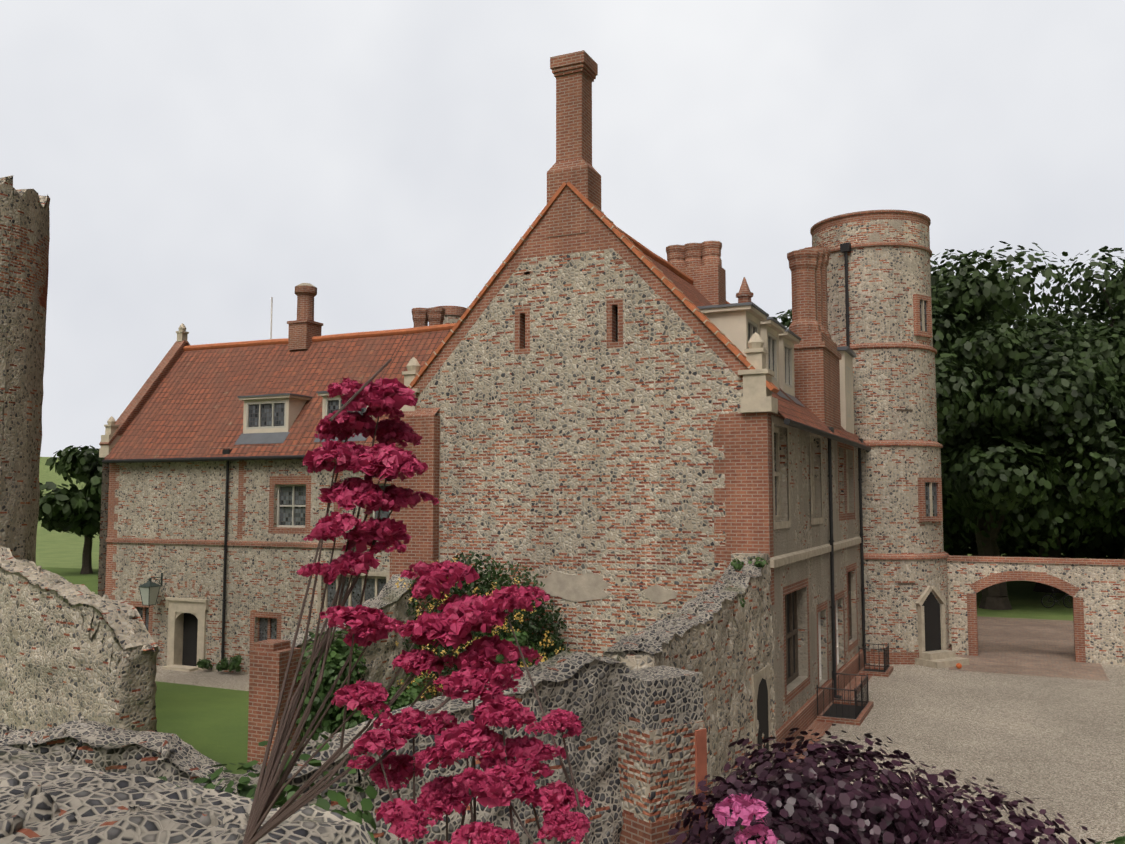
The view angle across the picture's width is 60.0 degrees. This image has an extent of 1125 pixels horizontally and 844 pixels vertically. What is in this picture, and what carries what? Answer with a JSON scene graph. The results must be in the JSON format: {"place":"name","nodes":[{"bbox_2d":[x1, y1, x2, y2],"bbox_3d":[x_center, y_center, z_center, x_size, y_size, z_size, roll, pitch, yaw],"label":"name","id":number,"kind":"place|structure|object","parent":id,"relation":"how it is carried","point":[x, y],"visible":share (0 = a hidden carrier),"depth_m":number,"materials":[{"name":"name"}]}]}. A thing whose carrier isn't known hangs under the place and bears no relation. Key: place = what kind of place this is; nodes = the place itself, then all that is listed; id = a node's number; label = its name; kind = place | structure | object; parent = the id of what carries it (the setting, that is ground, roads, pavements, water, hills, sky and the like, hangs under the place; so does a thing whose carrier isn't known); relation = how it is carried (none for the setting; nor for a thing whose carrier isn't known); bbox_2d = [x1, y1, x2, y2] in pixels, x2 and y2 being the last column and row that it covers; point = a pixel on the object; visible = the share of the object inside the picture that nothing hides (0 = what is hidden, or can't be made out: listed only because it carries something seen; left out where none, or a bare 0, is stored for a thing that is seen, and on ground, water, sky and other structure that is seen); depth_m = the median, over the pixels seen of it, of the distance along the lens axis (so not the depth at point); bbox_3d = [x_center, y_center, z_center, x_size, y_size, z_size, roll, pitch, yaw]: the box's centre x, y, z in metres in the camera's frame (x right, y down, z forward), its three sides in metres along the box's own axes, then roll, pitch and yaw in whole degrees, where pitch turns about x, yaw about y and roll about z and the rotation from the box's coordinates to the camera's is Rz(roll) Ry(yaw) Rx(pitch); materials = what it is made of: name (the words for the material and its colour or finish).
{"place":"outdoors","nodes":[
{"label":"outdoors","id":0,"kind":"place"},
{"bbox_2d":[0,175,49,563],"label":"ruined tower","id":1,"kind":"structure","parent":0,"point":[24,237],"depth_m":24.58,"materials":[{"name":"grey stone"}]},
{"bbox_2d":[36,457,969,568],"bbox_3d":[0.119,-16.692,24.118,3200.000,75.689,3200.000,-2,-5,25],"label":"ground","id":2,"kind":"structure","parent":0,"point":[55,548],"depth_m":130.20,"materials":[{"name":"green plant"}]},
{"bbox_2d":[0,0,1124,456],"label":"sky","id":3,"kind":"structure","parent":0,"point":[199,163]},
{"bbox_2d":[42,553,1124,843],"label":"ground","id":4,"kind":"structure","parent":0,"point":[1022,703],"depth_m":25.07,"materials":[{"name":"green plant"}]},
{"bbox_2d":[98,283,466,673],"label":"wing","id":5,"kind":"structure","parent":4,"relation":"on","point":[213,509],"depth_m":35.85,"materials":[{"name":"beige stone"}]},
{"bbox_2d":[320,680,412,732],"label":"shrub stems","id":6,"kind":"object","parent":4,"relation":"on","point":[334,720],"depth_m":19.32,"materials":[{"name":"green plant"}]},
{"bbox_2d":[0,546,775,843],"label":"ruined walls","id":7,"kind":"structure","parent":4,"relation":"on","point":[89,754],"depth_m":12.35,"materials":[{"name":"grey stone"}]},
{"bbox_2d":[395,558,563,697],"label":"yellow flowers","id":8,"kind":"object","parent":7,"relation":"attached to","point":[457,652],"visible":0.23,"depth_m":22.18,"materials":[{"name":"yellow plant"}]},
{"bbox_2d":[402,551,571,694],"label":"climbing rose leaves","id":9,"kind":"object","parent":7,"relation":"attached to","point":[527,624],"visible":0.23,"depth_m":22.50,"materials":[{"name":"green plant"}]},
{"bbox_2d":[242,358,745,843],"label":"valerian","id":10,"kind":"object","parent":7,"relation":"on","point":[455,620],"depth_m":1.21,"materials":[{"name":"plant"}]},
{"bbox_2d":[247,553,770,843],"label":"ruin piers and frames","id":11,"kind":"object","parent":4,"relation":"on","point":[662,749],"visible":0.73,"depth_m":12.34,"materials":[{"name":"stone"}]},
{"bbox_2d":[38,241,1124,558],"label":"trees","id":12,"kind":"object","parent":4,"relation":"on","point":[1052,377],"visible":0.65,"depth_m":45.11,"materials":[{"name":"green plant"}]},
{"bbox_2d":[80,288,1124,609],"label":"tree trunks","id":13,"kind":"object","parent":4,"relation":"on","point":[994,596],"depth_m":48.77,"materials":[{"name":"brown plant"}]},
{"bbox_2d":[158,557,1124,843],"bbox_3d":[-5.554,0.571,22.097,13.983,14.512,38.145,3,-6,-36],"label":"green shrubs","id":14,"kind":"object","parent":4,"relation":"on","point":[336,659],"visible":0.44,"depth_m":19.02,"materials":[{"name":"green plant"}]},
{"bbox_2d":[817,643,892,725],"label":"iron railings","id":15,"kind":"object","parent":4,"relation":"on","point":[856,711],"visible":1,"depth_m":25.19,"materials":[{"name":"metal"}]},
{"bbox_2d":[656,724,1101,843],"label":"purple bush","id":16,"kind":"object","parent":4,"relation":"on","point":[827,802],"visible":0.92,"depth_m":10.84,"materials":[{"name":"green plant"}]},
{"bbox_2d":[946,555,1124,664],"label":"arch wall","id":17,"kind":"structure","parent":4,"relation":"on","point":[1094,589],"depth_m":32.83,"materials":[{"name":"stone"}]},
{"bbox_2d":[1041,588,1072,607],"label":"bicycle","id":18,"kind":"object","parent":4,"relation":"on","point":[1056,600],"visible":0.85,"depth_m":48.68,"materials":[{"name":"metal"}]},
{"bbox_2d":[390,50,870,751],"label":"range","id":19,"kind":"structure","parent":0,"point":[612,424],"depth_m":22.99,"materials":[{"name":"stone"}]},
{"bbox_2d":[712,793,778,843],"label":"pink flowers","id":20,"kind":"object","parent":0,"point":[737,804],"visible":1,"depth_m":0.87,"materials":[{"name":"pink plant"}]},
{"bbox_2d":[810,210,968,668],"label":"corner tower","id":21,"kind":"structure","parent":0,"point":[879,301],"depth_m":33.16,"materials":[{"name":"stone"}]}
]}

